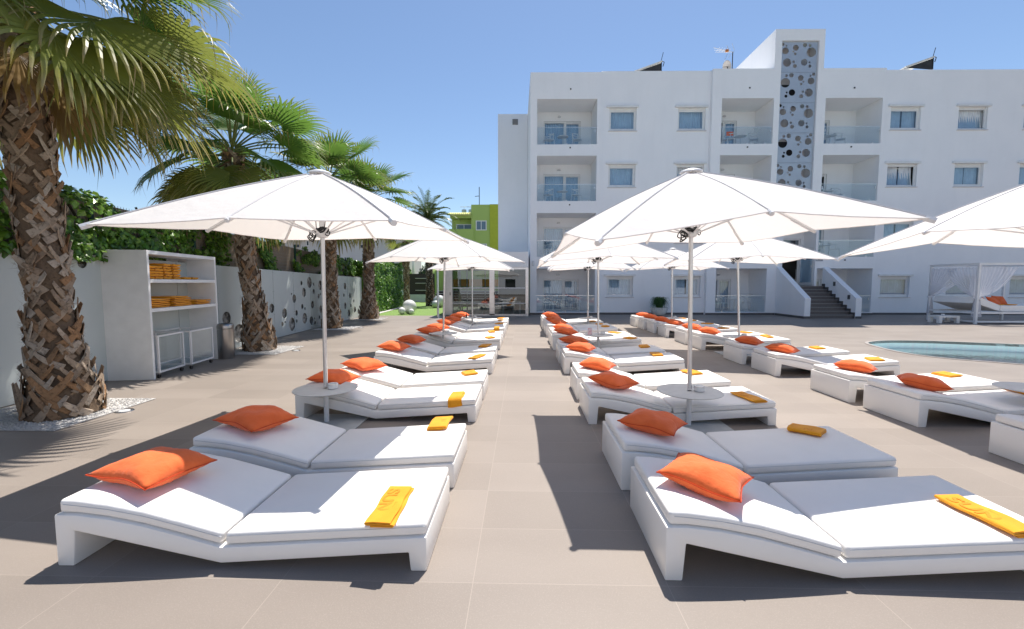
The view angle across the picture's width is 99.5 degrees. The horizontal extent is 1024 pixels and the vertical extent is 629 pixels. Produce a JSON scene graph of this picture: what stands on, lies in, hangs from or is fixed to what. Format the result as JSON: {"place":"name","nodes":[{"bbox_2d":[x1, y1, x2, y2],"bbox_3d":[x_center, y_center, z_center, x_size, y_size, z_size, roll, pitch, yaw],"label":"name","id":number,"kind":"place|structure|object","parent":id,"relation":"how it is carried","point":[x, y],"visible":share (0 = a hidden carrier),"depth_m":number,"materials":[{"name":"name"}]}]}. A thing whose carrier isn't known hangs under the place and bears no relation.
{"place":"outdoors","nodes":[
{"label":"outdoors","id":0,"kind":"place"},
{"bbox_2d":[0,398,155,430],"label":"gravel","id":1,"kind":"structure","parent":0,"point":[9,420],"depth_m":5.07,"materials":[{"name":"gravel"}]},
{"bbox_2d":[0,0,262,422],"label":"fan palm","id":2,"kind":"object","parent":1,"relation":"on","point":[76,92],"visible":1,"depth_m":5.03,"materials":[{"name":"green plant"}]},
{"bbox_2d":[379,302,448,315],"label":"lawn","id":3,"kind":"structure","parent":0,"point":[422,309],"depth_m":23.45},
{"bbox_2d":[353,260,403,310],"bbox_3d":[-7.573,-1.696,25.140,0.939,2.989,9.281,0,4,-3],"label":"ivy hedge","id":4,"kind":"object","parent":3,"relation":"on","point":[389,284],"visible":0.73,"depth_m":25.23,"materials":[{"name":"green plant"}]},
{"bbox_2d":[385,240,414,301],"bbox_3d":[-8.607,-4.183,35.034,3.549,6.540,3.806,0,4,1],"label":"fan palm","id":5,"kind":"object","parent":3,"relation":"on","point":[406,279],"visible":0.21,"depth_m":34.90,"materials":[{"name":"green plant"}]},
{"bbox_2d":[409,274,434,295],"bbox_3d":[-7.307,-2.444,36.459,4.000,1.950,0.300,0,4,1],"label":"dark screen","id":6,"kind":"object","parent":3,"relation":"on","point":[417,284],"visible":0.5,"depth_m":36.51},
{"bbox_2d":[404,186,460,305],"bbox_3d":[-5.776,-4.785,29.937,4.164,8.425,4.333,2,5,26],"label":"date palm","id":7,"kind":"object","parent":3,"relation":"on","point":[426,211],"visible":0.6,"depth_m":29.83,"materials":[{"name":"green plant"}]},
{"bbox_2d":[449,204,497,249],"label":"green building","id":8,"kind":"structure","parent":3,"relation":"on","point":[478,223],"depth_m":51.42,"materials":[{"name":"paint"}]},
{"bbox_2d":[0,312,1023,628],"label":"pool deck","id":9,"kind":"structure","parent":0,"point":[540,528],"depth_m":2.84,"materials":[{"name":"tile"}]},
{"bbox_2d":[100,250,218,380],"bbox_3d":[-6.385,-0.052,8.036,0.700,2.130,2.000,0,4,-7],"label":"towel cabinet","id":10,"kind":"object","parent":9,"relation":"on","point":[126,281],"visible":0.84,"depth_m":7.09,"materials":[{"name":"wood"}]},
{"bbox_2d":[153,331,184,377],"bbox_3d":[-6.249,0.691,7.542,0.620,0.719,0.680,0,4,-7],"label":"towel cart","id":11,"kind":"object","parent":9,"relation":"on","point":[159,366],"visible":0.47,"depth_m":7.72,"materials":[{"name":"white metal"}]},
{"bbox_2d":[0,247,361,406],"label":"bubble wall","id":12,"kind":"structure","parent":9,"relation":"on","point":[293,300],"depth_m":8.58,"materials":[{"name":"paint"}]},
{"bbox_2d":[0,183,352,275],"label":"reed fence","id":13,"kind":"object","parent":12,"relation":"on","point":[285,257],"visible":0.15,"depth_m":11.16,"materials":[{"name":"plant"}]},
{"bbox_2d":[0,169,167,262],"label":"ivy","id":14,"kind":"object","parent":13,"relation":"attached to","point":[88,242],"visible":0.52,"depth_m":6.74,"materials":[{"name":"green plant"}]},
{"bbox_2d":[148,229,356,275],"bbox_3d":[-7.147,-1.913,14.328,0.280,1.152,12.209,0,4,-2],"label":"ivy","id":15,"kind":"object","parent":13,"relation":"attached to","point":[313,257],"visible":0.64,"depth_m":10.39,"materials":[{"name":"green plant"}]},
{"bbox_2d":[154,327,213,368],"bbox_3d":[-6.271,0.633,8.322,0.620,0.719,0.720,0,4,-7],"label":"towel cart","id":16,"kind":"object","parent":9,"relation":"on","point":[190,360],"visible":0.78,"depth_m":8.35,"materials":[{"name":"white metal"}]},
{"bbox_2d":[216,323,234,358],"bbox_3d":[-6.078,0.553,9.197,0.320,0.750,0.320,0,4,1],"label":"waste bin","id":17,"kind":"object","parent":9,"relation":"on","point":[225,341],"visible":0.99,"depth_m":9.07,"materials":[{"name":"metal"}]},
{"bbox_2d":[119,62,331,351],"bbox_3d":[-6.397,-2.386,9.932,4.530,6.619,4.610,0,4,1],"label":"fan palm","id":18,"kind":"object","parent":9,"relation":"on","point":[234,166],"visible":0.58,"depth_m":9.77,"materials":[{"name":"green plant"}]},
{"bbox_2d":[55,453,449,570],"bbox_3d":[-1.515,1.208,2.806,2.100,0.381,0.780,0,4,1],"label":"sun lounger","id":19,"kind":"object","parent":9,"relation":"on","point":[222,509],"visible":0.86,"depth_m":2.50,"materials":[{"name":"fabric"}]},
{"bbox_2d":[85,446,216,490],"bbox_3d":[-2.276,0.969,2.764,0.468,0.187,0.468,6,4,14],"label":"pillow","id":20,"kind":"object","parent":19,"relation":"on","point":[154,467],"visible":1,"depth_m":2.65,"materials":[{"name":"fabric"}]},
{"bbox_2d":[364,486,413,527],"bbox_3d":[-0.726,1.141,2.599,0.178,0.035,0.451,-3,4,3],"label":"folded towel","id":21,"kind":"object","parent":19,"relation":"on","point":[388,509],"visible":1,"depth_m":2.54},
{"bbox_2d":[235,345,302,354],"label":"gravel","id":22,"kind":"structure","parent":9,"relation":"on","point":[277,350],"depth_m":10.01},
{"bbox_2d":[78,169,469,430],"bbox_3d":[-2.075,-0.157,4.795,2.774,2.814,2.772,0,4,5],"label":"parasol","id":23,"kind":"object","parent":9,"relation":"on","point":[321,205],"visible":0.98,"depth_m":4.13,"materials":[{"name":"white fabric"}]},
{"bbox_2d":[189,416,466,487],"bbox_3d":[-1.491,1.136,3.787,2.100,0.381,0.780,0,4,2],"label":"sun lounger","id":24,"kind":"object","parent":9,"relation":"on","point":[296,446],"visible":0.79,"depth_m":3.52,"materials":[{"name":"fabric"}]},
{"bbox_2d":[213,405,298,431],"bbox_3d":[-2.223,0.898,3.781,0.468,0.180,0.468,7,5,21],"label":"pillow","id":25,"kind":"object","parent":24,"relation":"on","point":[253,418],"visible":1,"depth_m":3.66,"materials":[{"name":"fabric"}]},
{"bbox_2d":[427,416,452,430],"bbox_3d":[-0.682,1.026,4.094,0.198,0.043,0.308,-3,4,4],"label":"folded towel","id":26,"kind":"object","parent":24,"relation":"on","point":[439,423],"visible":1,"depth_m":4.02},
{"bbox_2d":[312,326,360,329],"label":"gravel","id":27,"kind":"structure","parent":9,"relation":"on","point":[347,327],"depth_m":15.02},
{"bbox_2d":[266,129,393,328],"bbox_3d":[-6.422,-2.834,15.060,4.500,6.843,4.462,0,4,1],"label":"fan palm","id":28,"kind":"object","parent":27,"relation":"on","point":[337,158],"visible":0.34,"depth_m":14.95,"materials":[{"name":"green plant"}]},
{"bbox_2d":[332,157,418,318],"bbox_3d":[-6.229,-3.267,18.882,4.435,7.058,4.266,0,4,1],"label":"fan palm","id":29,"kind":"object","parent":9,"relation":"on","point":[369,308],"visible":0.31,"depth_m":18.87,"materials":[{"name":"green plant"}]},
{"bbox_2d":[295,379,481,421],"bbox_3d":[-1.456,1.019,5.385,2.100,0.381,0.780,0,4,1],"label":"sun lounger","id":30,"kind":"object","parent":9,"relation":"on","point":[371,399],"visible":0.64,"depth_m":5.02,"materials":[{"name":"fabric"}]},
{"bbox_2d":[306,369,360,383],"bbox_3d":[-2.209,0.777,5.385,0.468,0.180,0.468,6,4,10],"label":"pillow","id":31,"kind":"object","parent":30,"relation":"on","point":[339,376],"visible":0.76,"depth_m":5.25,"materials":[{"name":"fabric"}]},
{"bbox_2d":[448,391,464,407],"bbox_3d":[-0.649,0.996,5.100,0.170,0.118,0.286,-3,4,3],"label":"folded towel","id":32,"kind":"object","parent":30,"relation":"on","point":[455,399],"visible":1,"depth_m":4.98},
{"bbox_2d":[340,366,487,399],"bbox_3d":[-1.427,0.949,6.342,2.100,0.381,0.780,0,4,1],"label":"sun lounger","id":33,"kind":"object","parent":9,"relation":"on","point":[394,378],"visible":0.56,"depth_m":6.13,"materials":[{"name":"fabric"}]},
{"bbox_2d":[340,357,387,370],"bbox_3d":[-2.144,0.718,6.292,0.468,0.190,0.468,8,5,29],"label":"pillow","id":34,"kind":"object","parent":33,"relation":"on","point":[364,364],"visible":1,"depth_m":6.17,"materials":[{"name":"fabric"}]},
{"bbox_2d":[374,348,494,373],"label":"sun lounger","id":35,"kind":"object","parent":9,"relation":"on","point":[416,359],"visible":0.83,"depth_m":7.66,"materials":[{"name":"fabric"}]},
{"bbox_2d":[376,341,411,350],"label":"pillow","id":36,"kind":"object","parent":35,"relation":"on","point":[395,345],"visible":1,"depth_m":7.86,"materials":[{"name":"fabric"}]},
{"bbox_2d":[365,238,524,348],"bbox_3d":[-1.588,-0.560,10.279,2.775,2.815,2.775,-4,6,-43],"label":"parasol","id":37,"kind":"object","parent":9,"relation":"on","point":[457,253],"visible":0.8,"depth_m":9.79,"materials":[{"name":"white fabric"}]},
{"bbox_2d":[404,342,497,362],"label":"sun lounger","id":38,"kind":"object","parent":9,"relation":"on","point":[432,349],"visible":0.55,"depth_m":8.83,"materials":[{"name":"fabric"}]},
{"bbox_2d":[397,334,425,343],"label":"pillow","id":39,"kind":"object","parent":38,"relation":"on","point":[412,339],"visible":0.98,"depth_m":8.89,"materials":[{"name":"fabric"}]},
{"bbox_2d":[414,331,501,349],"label":"sun lounger","id":40,"kind":"object","parent":9,"relation":"on","point":[448,341],"visible":0.77,"depth_m":10.38,"materials":[{"name":"plastic"}]},
{"bbox_2d":[427,261,513,324],"bbox_3d":[-1.373,-0.880,14.993,2.775,2.765,2.775,0,4,-4],"label":"parasol","id":41,"kind":"object","parent":9,"relation":"on","point":[493,265],"visible":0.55,"depth_m":13.90,"materials":[{"name":"white fabric"}]},
{"bbox_2d":[438,322,504,336],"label":"sun lounger","id":42,"kind":"object","parent":9,"relation":"on","point":[458,328],"visible":0.61,"depth_m":12.84,"materials":[{"name":"plastic"}]},
{"bbox_2d":[441,329,502,342],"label":"sun lounger","id":43,"kind":"object","parent":9,"relation":"on","point":[458,334],"visible":0.38,"depth_m":11.53,"materials":[{"name":"plastic"}]},
{"bbox_2d":[445,252,528,315],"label":"glass pavilion","id":44,"kind":"structure","parent":9,"relation":"on","point":[499,293],"depth_m":20.96,"materials":[{"name":"glass"}]},
{"bbox_2d":[545,322,617,336],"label":"sun lounger","id":45,"kind":"object","parent":9,"relation":"on","point":[582,330],"visible":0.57,"depth_m":12.80,"materials":[{"name":"plastic"}]},
{"bbox_2d":[548,327,630,343],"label":"sun lounger","id":46,"kind":"object","parent":9,"relation":"on","point":[623,333],"visible":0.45,"depth_m":11.37,"materials":[{"name":"plastic"}]},
{"bbox_2d":[547,262,635,323],"bbox_3d":[2.593,-0.864,14.776,2.775,2.765,2.775,0,4,5],"label":"parasol","id":47,"kind":"object","parent":9,"relation":"on","point":[604,266],"visible":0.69,"depth_m":13.62,"materials":[{"name":"white fabric"}]},
{"bbox_2d":[551,331,641,349],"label":"sun lounger","id":48,"kind":"object","parent":9,"relation":"on","point":[613,341],"visible":0.7,"depth_m":10.29,"materials":[{"name":"plastic"}]},
{"bbox_2d":[537,243,678,347],"bbox_3d":[1.998,-0.536,10.091,2.775,2.795,2.775,0,4,1],"label":"parasol","id":49,"kind":"object","parent":9,"relation":"on","point":[638,253],"visible":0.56,"depth_m":9.14,"materials":[{"name":"white fabric"}]},
{"bbox_2d":[556,340,664,362],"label":"sun lounger","id":50,"kind":"object","parent":9,"relation":"on","point":[613,351],"visible":0.54,"depth_m":8.74,"materials":[{"name":"plastic"}]},
{"bbox_2d":[560,346,684,373],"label":"sun lounger","id":51,"kind":"object","parent":9,"relation":"on","point":[641,362],"visible":0.85,"depth_m":7.61,"materials":[{"name":"fabric"}]},
{"bbox_2d":[565,342,595,351],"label":"pillow","id":52,"kind":"object","parent":51,"relation":"on","point":[582,346],"visible":1,"depth_m":7.81,"materials":[{"name":"fabric"}]},
{"bbox_2d":[570,362,730,399],"bbox_3d":[1.944,0.953,6.295,2.100,0.381,0.780,0,4,1],"label":"sun lounger","id":53,"kind":"object","parent":9,"relation":"on","point":[650,381],"visible":0.6,"depth_m":6.13,"materials":[{"name":"fabric"}]},
{"bbox_2d":[579,357,615,370],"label":"pillow","id":54,"kind":"object","parent":53,"relation":"on","point":[598,363],"visible":0.99,"depth_m":6.15,"materials":[{"name":"fabric"}]},
{"bbox_2d":[650,297,669,315],"bbox_3d":[7.138,-0.405,21.011,1.160,0.930,1.136,0,4,1],"label":"potted plant","id":55,"kind":"object","parent":9,"relation":"on","point":[659,308],"visible":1,"depth_m":20.76,"materials":[{"name":"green plant"}]},
{"bbox_2d":[625,248,728,328],"bbox_3d":[5.465,-0.878,14.825,2.775,2.785,2.775,1,4,7],"label":"parasol","id":56,"kind":"object","parent":9,"relation":"on","point":[658,263],"visible":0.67,"depth_m":14.11,"materials":[{"name":"white fabric"}]},
{"bbox_2d":[579,377,776,424],"bbox_3d":[1.923,1.028,5.258,2.100,0.381,0.780,0,4,1],"label":"sun lounger","id":57,"kind":"object","parent":9,"relation":"on","point":[593,396],"visible":0.84,"depth_m":4.89,"materials":[{"name":"fabric"}]},
{"bbox_2d":[587,371,640,388],"bbox_3d":[1.225,0.798,5.235,0.468,0.183,0.468,2,6,-44],"label":"pillow","id":58,"kind":"object","parent":57,"relation":"on","point":[610,380],"visible":0.99,"depth_m":5.12,"materials":[{"name":"fabric"}]},
{"bbox_2d":[730,391,767,402],"bbox_3d":[2.754,0.959,5.058,0.178,0.033,0.440,-4,4,-5],"label":"folded towel","id":59,"kind":"object","parent":57,"relation":"on","point":[752,398],"visible":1,"depth_m":5.00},
{"bbox_2d":[646,319,719,332],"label":"sun lounger","id":60,"kind":"object","parent":9,"relation":"on","point":[652,325],"visible":0.45,"depth_m":13.88,"materials":[{"name":"plastic"}]},
{"bbox_2d":[658,322,737,337],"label":"sun lounger","id":61,"kind":"object","parent":9,"relation":"on","point":[664,329],"visible":0.46,"depth_m":12.68,"materials":[{"name":"plastic"}]},
{"bbox_2d":[674,327,761,343],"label":"sun lounger","id":62,"kind":"object","parent":9,"relation":"on","point":[681,335],"visible":0.39,"depth_m":11.57,"materials":[{"name":"plastic"}]},
{"bbox_2d":[692,331,790,349],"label":"sun lounger","id":63,"kind":"object","parent":9,"relation":"on","point":[700,340],"visible":0.61,"depth_m":10.29,"materials":[{"name":"plastic"}]},
{"bbox_2d":[551,168,937,434],"bbox_3d":[1.938,-0.152,4.737,2.876,2.811,2.875,0,4,1],"label":"parasol","id":64,"kind":"object","parent":9,"relation":"on","point":[690,206],"visible":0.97,"depth_m":4.02,"materials":[{"name":"white fabric"}]},
{"bbox_2d":[602,413,897,489],"bbox_3d":[1.899,1.142,3.703,2.100,0.381,0.780,0,4,1],"label":"sun lounger","id":65,"kind":"object","parent":9,"relation":"on","point":[767,456],"visible":0.79,"depth_m":3.44,"materials":[{"name":"fabric"}]},
{"bbox_2d":[617,408,687,435],"bbox_3d":[1.200,0.911,3.688,0.468,0.187,0.468,9,5,34],"label":"pillow","id":66,"kind":"object","parent":65,"relation":"on","point":[661,423],"visible":0.99,"depth_m":3.57,"materials":[{"name":"fabric"}]},
{"bbox_2d":[787,423,826,436],"bbox_3d":[2.659,1.041,3.917,0.198,0.044,0.269,-7,5,-41],"label":"folded towel","id":67,"kind":"object","parent":65,"relation":"on","point":[809,430],"visible":1,"depth_m":3.88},
{"bbox_2d":[664,238,839,356],"bbox_3d":[5.050,-0.505,9.737,2.775,2.785,2.775,1,4,8],"label":"parasol","id":68,"kind":"object","parent":9,"relation":"on","point":[776,252],"visible":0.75,"depth_m":8.82,"materials":[{"name":"white fabric"}]},
{"bbox_2d":[723,340,849,363],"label":"sun lounger","id":69,"kind":"object","parent":9,"relation":"on","point":[736,351],"visible":0.52,"depth_m":8.59,"materials":[{"name":"plastic"}]},
{"bbox_2d":[733,335,764,344],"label":"pillow","id":70,"kind":"object","parent":69,"relation":"on","point":[750,340],"visible":0.94,"depth_m":8.74,"materials":[{"name":"fabric"}]},
{"bbox_2d":[751,348,899,375],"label":"sun lounger","id":71,"kind":"object","parent":9,"relation":"on","point":[768,361],"visible":0.77,"depth_m":7.49,"materials":[{"name":"fabric"}]},
{"bbox_2d":[765,343,799,353],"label":"pillow","id":72,"kind":"object","parent":71,"relation":"on","point":[783,348],"visible":0.91,"depth_m":7.71,"materials":[{"name":"fabric"}]},
{"bbox_2d":[630,456,1023,579],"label":"sun lounger","id":73,"kind":"object","parent":9,"relation":"on","point":[875,527],"visible":0.88,"depth_m":2.38,"materials":[{"name":"fabric"}]},
{"bbox_2d":[656,452,753,502],"bbox_3d":[1.190,0.988,2.661,0.468,0.183,0.468,10,5,36],"label":"pillow","id":74,"kind":"object","parent":73,"relation":"on","point":[704,476],"visible":1,"depth_m":2.54,"materials":[{"name":"fabric"}]},
{"bbox_2d":[934,494,1023,537],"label":"folded towel","id":75,"kind":"object","parent":73,"relation":"on","point":[1006,523],"visible":1,"depth_m":2.46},
{"bbox_2d":[810,364,1003,402],"bbox_3d":[5.554,0.964,6.141,2.100,0.381,0.780,0,4,1],"label":"sun lounger","id":76,"kind":"object","parent":9,"relation":"on","point":[838,383],"visible":0.53,"depth_m":5.96,"materials":[{"name":"fabric"}]},
{"bbox_2d":[833,359,877,372],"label":"pillow","id":77,"kind":"object","parent":76,"relation":"on","point":[856,365],"visible":0.94,"depth_m":6.07,"materials":[{"name":"fabric"}]},
{"bbox_2d":[838,184,1023,392],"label":"parasol","id":78,"kind":"object","parent":9,"relation":"on","point":[996,220],"visible":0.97,"depth_m":5.14,"materials":[{"name":"white fabric"}]},
{"bbox_2d":[863,379,1023,426],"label":"sun lounger","id":79,"kind":"object","parent":9,"relation":"on","point":[902,402],"visible":0.92,"depth_m":4.97,"materials":[{"name":"plastic"}]},
{"bbox_2d":[895,373,953,390],"bbox_3d":[4.889,0.809,5.160,0.468,0.183,0.468,10,5,36],"label":"pillow","id":80,"kind":"object","parent":79,"relation":"on","point":[924,382],"visible":0.94,"depth_m":5.04,"materials":[{"name":"fabric"}]},
{"bbox_2d":[927,315,959,322],"bbox_3d":[17.412,0.178,17.488,0.800,0.290,0.500,0,4,1],"label":"coffee table","id":81,"kind":"object","parent":9,"relation":"on","point":[946,319],"visible":0.96,"depth_m":17.32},
{"bbox_2d":[865,340,1023,364],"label":"pool edge","id":82,"kind":"object","parent":9,"relation":"on","point":[867,342],"visible":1,"depth_m":10.83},
{"bbox_2d":[870,341,1023,352],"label":"pool basin","id":83,"kind":"object","parent":9,"relation":"in","point":[982,347],"visible":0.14,"depth_m":11.74,"materials":[{"name":"tile"}]},
{"bbox_2d":[886,348,1023,363],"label":"pool water","id":84,"kind":"structure","parent":83,"relation":"in","point":[1007,357],"depth_m":10.93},
{"bbox_2d":[926,263,1023,323],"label":"cabana","id":85,"kind":"object","parent":9,"relation":"on","point":[992,277],"visible":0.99,"depth_m":16.97,"materials":[{"name":"fabric"}]},
{"bbox_2d":[934,296,1023,311],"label":"daybed","id":86,"kind":"object","parent":85,"relation":"in","point":[960,302],"visible":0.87,"depth_m":17.27,"materials":[{"name":"fabric"}]},
{"bbox_2d":[989,414,1023,464],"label":"sun lounger","id":87,"kind":"object","parent":9,"relation":"on","point":[1006,440],"visible":1,"depth_m":3.94,"materials":[{"name":"plastic"}]},
{"bbox_2d":[0,0,1023,270],"label":"sky","id":88,"kind":"structure","parent":0,"point":[432,79],"materials":[{"name":"blue"}]},
{"bbox_2d":[498,29,1023,318],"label":"hotel building","id":89,"kind":"structure","parent":0,"point":[933,143],"depth_m":21.34,"materials":[{"name":"paint"}]},
{"bbox_2d":[543,227,572,255],"bbox_3d":[2.621,-3.836,23.221,1.940,1.660,0.199,0,4,1],"label":"balcony door","id":90,"kind":"structure","parent":89,"relation":"in","point":[549,233],"depth_m":23.26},
{"bbox_2d":[543,279,578,309],"bbox_3d":[2.621,-1.084,23.423,1.940,1.679,0.199,0,4,1],"label":"balcony door","id":91,"kind":"structure","parent":89,"relation":"in","point":[550,286],"depth_m":23.46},
{"bbox_2d":[543,175,579,200],"bbox_3d":[2.621,-6.559,23.022,1.940,1.660,0.199,0,4,1],"label":"balcony door","id":92,"kind":"structure","parent":89,"relation":"in","point":[547,179],"depth_m":23.06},
{"bbox_2d":[543,122,580,143],"bbox_3d":[2.621,-9.272,22.823,1.940,1.660,0.199,0,4,1],"label":"balcony door","id":93,"kind":"structure","parent":89,"relation":"in","point":[557,131],"depth_m":22.85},
{"bbox_2d":[604,274,635,297],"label":"window","id":94,"kind":"structure","parent":89,"relation":"in","point":[618,285],"depth_m":22.06,"materials":[{"name":"glass"}]},
{"bbox_2d":[606,162,637,187],"bbox_3d":[5.402,-6.887,21.517,1.570,1.245,0.430,0,4,1],"label":"window","id":95,"kind":"structure","parent":89,"relation":"in","point":[619,176],"depth_m":21.66,"materials":[{"name":"glass"}]},
{"bbox_2d":[607,105,638,131],"bbox_3d":[5.402,-9.590,21.319,1.570,1.225,0.430,0,4,1],"label":"window","id":96,"kind":"structure","parent":89,"relation":"in","point":[620,120],"depth_m":21.35,"materials":[{"name":"glass"}]},
{"bbox_2d":[635,52,664,70],"bbox_3d":[6.829,-12.496,22.337,1.477,1.023,1.900,0,4,1],"label":"solar panel","id":97,"kind":"object","parent":89,"relation":"on","point":[656,66],"visible":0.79,"depth_m":21.45,"materials":[{"name":"black glass"}]},
{"bbox_2d":[671,274,702,297],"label":"window","id":98,"kind":"structure","parent":89,"relation":"in","point":[679,279],"depth_m":21.91,"materials":[{"name":"glass"}]},
{"bbox_2d":[674,162,706,176],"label":"window","id":99,"kind":"structure","parent":89,"relation":"in","point":[680,168],"depth_m":21.44,"materials":[{"name":"glass"}]},
{"bbox_2d":[675,105,708,130],"bbox_3d":[8.762,-9.588,21.287,1.590,1.225,0.430,0,4,1],"label":"window","id":100,"kind":"structure","parent":89,"relation":"in","point":[691,117],"depth_m":21.44,"materials":[{"name":"glass"}]},
{"bbox_2d":[715,279,730,309],"bbox_3d":[10.936,-1.078,23.344,1.530,1.679,0.199,0,4,1],"label":"balcony door","id":101,"kind":"structure","parent":89,"relation":"in","point":[722,285],"depth_m":23.35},
{"bbox_2d":[721,121,735,143],"bbox_3d":[10.936,-9.266,22.744,1.530,1.660,0.199,0,4,1],"label":"balcony door","id":102,"kind":"structure","parent":89,"relation":"in","point":[727,126],"depth_m":22.68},
{"bbox_2d":[878,274,913,297],"bbox_3d":[19.122,-1.437,21.785,1.690,1.175,0.430,0,4,1],"label":"window","id":103,"kind":"structure","parent":89,"relation":"in","point":[891,285],"depth_m":21.94,"materials":[{"name":"glass"}]},
{"bbox_2d":[883,221,911,236],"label":"window","id":104,"kind":"structure","parent":89,"relation":"in","point":[888,228],"depth_m":21.75,"materials":[{"name":"glass"}]},
{"bbox_2d":[885,161,921,187],"bbox_3d":[19.122,-6.880,21.412,1.690,1.245,0.480,0,4,1],"label":"window","id":105,"kind":"structure","parent":89,"relation":"in","point":[904,170],"depth_m":21.54,"materials":[{"name":"glass"}]},
{"bbox_2d":[888,104,924,130],"bbox_3d":[19.122,-9.581,21.189,1.690,1.225,0.430,0,4,1],"label":"window","id":106,"kind":"structure","parent":89,"relation":"in","point":[908,114],"depth_m":21.23,"materials":[{"name":"glass"}]},
{"bbox_2d":[900,48,936,69],"bbox_3d":[19.955,-12.533,22.012,1.477,1.023,1.900,0,4,1],"label":"solar panel","id":107,"kind":"object","parent":89,"relation":"on","point":[927,63],"visible":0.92,"depth_m":21.14,"materials":[{"name":"black glass"}]},
{"bbox_2d":[952,161,987,186],"bbox_3d":[22.367,-6.876,21.356,1.640,1.245,0.430,0,4,1],"label":"window","id":108,"kind":"structure","parent":89,"relation":"in","point":[969,178],"depth_m":21.50,"materials":[{"name":"glass"}]},
{"bbox_2d":[957,104,992,129],"bbox_3d":[22.367,-9.580,21.181,1.640,1.225,0.477,0,4,1],"label":"window","id":109,"kind":"structure","parent":89,"relation":"in","point":[969,118],"depth_m":21.31,"materials":[{"name":"glass"}]},
{"bbox_2d":[1008,274,1023,297],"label":"window","id":110,"kind":"structure","parent":89,"relation":"in","point":[1016,290],"depth_m":21.89,"materials":[{"name":"glass"}]},
{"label":"far ground","id":111,"kind":"structure","parent":0,"visible":0},
{"bbox_2d":[280,238,420,273],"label":"white apartments","id":112,"kind":"structure","parent":111,"relation":"on","point":[356,253],"depth_m":55.14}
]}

